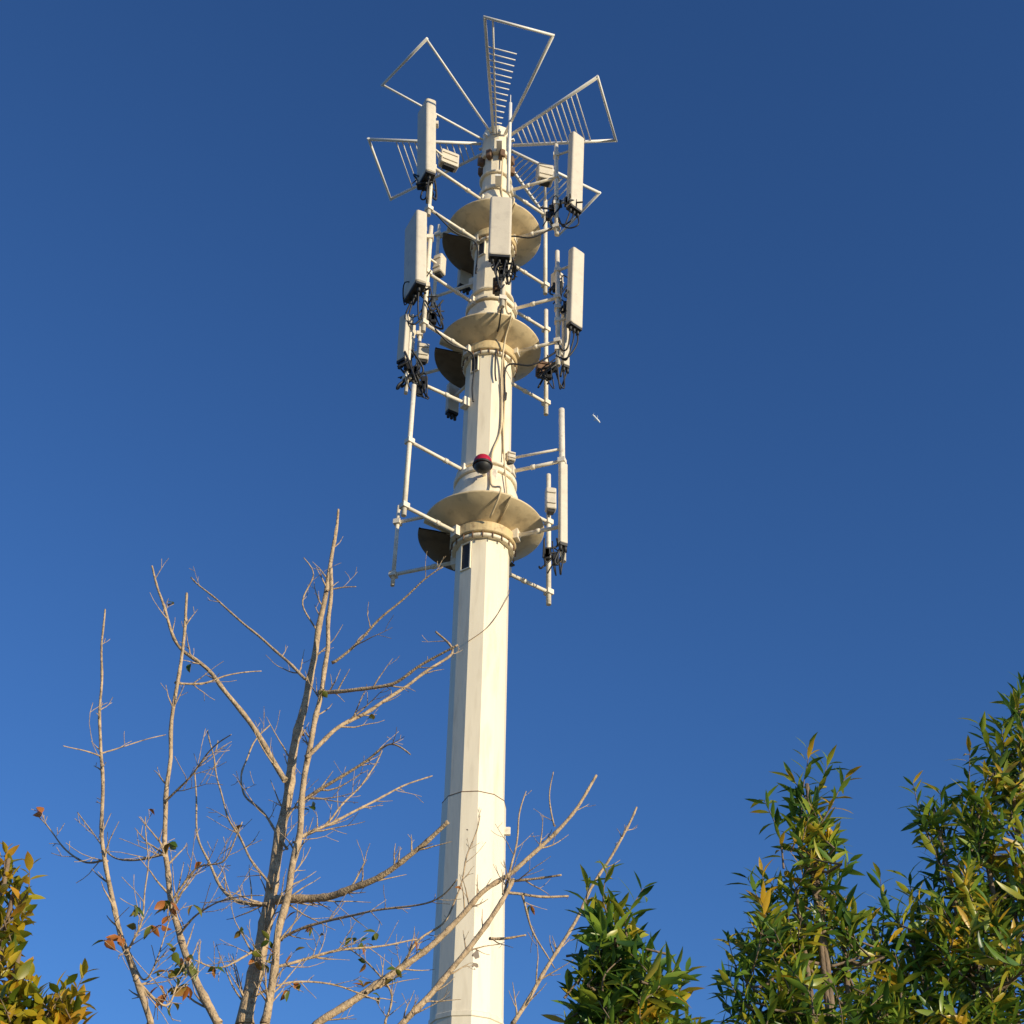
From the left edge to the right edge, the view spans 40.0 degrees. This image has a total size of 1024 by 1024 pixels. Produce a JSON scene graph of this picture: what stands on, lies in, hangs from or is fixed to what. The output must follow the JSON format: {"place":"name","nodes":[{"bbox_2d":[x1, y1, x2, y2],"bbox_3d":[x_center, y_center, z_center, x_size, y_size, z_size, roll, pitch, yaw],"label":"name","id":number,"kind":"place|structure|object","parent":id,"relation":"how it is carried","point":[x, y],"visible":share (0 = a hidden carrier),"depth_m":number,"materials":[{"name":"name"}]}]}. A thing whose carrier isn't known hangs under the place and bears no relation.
{"place":"outdoors","nodes":[
{"label":"outdoors","id":0,"kind":"place"},
{"bbox_2d":[367,15,616,1023],"bbox_3d":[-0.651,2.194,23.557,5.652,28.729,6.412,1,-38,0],"label":"cell tower","id":1,"kind":"structure","parent":0,"point":[483,519],"depth_m":25.91,"materials":[{"name":"white metal"}]},
{"bbox_2d":[0,0,1023,1023],"label":"sky","id":2,"kind":"structure","parent":0,"point":[796,494],"materials":[{"name":"blue"}]},
{"label":"ground","id":3,"kind":"structure","parent":0,"visible":0},
{"bbox_2d":[0,841,98,1023],"bbox_3d":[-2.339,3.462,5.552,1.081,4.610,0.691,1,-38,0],"label":"yellowing shrub","id":4,"kind":"object","parent":3,"relation":"on","point":[62,1006],"visible":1,"depth_m":6.51,"materials":[{"name":"green plant"}]},
{"bbox_2d":[29,610,207,1023],"bbox_3d":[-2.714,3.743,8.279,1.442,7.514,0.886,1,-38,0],"label":"bare tree","id":5,"kind":"object","parent":3,"relation":"on","point":[163,913],"visible":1,"depth_m":9.12,"materials":[{"name":"brown plant"}]},
{"bbox_2d":[75,591,263,1023],"bbox_3d":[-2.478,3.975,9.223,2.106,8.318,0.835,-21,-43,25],"label":"bare tree","id":6,"kind":"object","parent":3,"relation":"on","point":[203,1001],"visible":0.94,"depth_m":10.19,"materials":[{"name":"brown plant"}]},
{"bbox_2d":[149,507,461,1023],"bbox_3d":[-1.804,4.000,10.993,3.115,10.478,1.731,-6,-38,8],"label":"bare tree","id":7,"kind":"object","parent":3,"relation":"on","point":[257,972],"visible":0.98,"depth_m":11.89,"materials":[{"name":"brown plant"}]},
{"bbox_2d":[316,771,636,1023],"bbox_3d":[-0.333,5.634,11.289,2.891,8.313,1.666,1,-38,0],"label":"bare tree","id":8,"kind":"object","parent":3,"relation":"on","point":[387,981],"visible":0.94,"depth_m":12.77,"materials":[{"name":"brown plant"}]},
{"bbox_2d":[542,860,714,1023],"bbox_3d":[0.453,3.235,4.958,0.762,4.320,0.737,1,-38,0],"label":"evergreen tree","id":9,"kind":"object","parent":3,"relation":"on","point":[619,986],"visible":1,"depth_m":5.87,"materials":[{"name":"green plant"}]},
{"bbox_2d":[707,732,925,1023],"bbox_3d":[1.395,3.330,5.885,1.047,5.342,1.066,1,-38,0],"label":"evergreen tree","id":10,"kind":"object","parent":3,"relation":"on","point":[798,979],"visible":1,"depth_m":6.78,"materials":[{"name":"green plant"}]},
{"bbox_2d":[839,672,1023,1023],"bbox_3d":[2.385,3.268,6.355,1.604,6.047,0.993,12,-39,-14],"label":"evergreen tree","id":11,"kind":"object","parent":3,"relation":"on","point":[977,915],"visible":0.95,"depth_m":7.24,"materials":[{"name":"green plant"}]}
]}

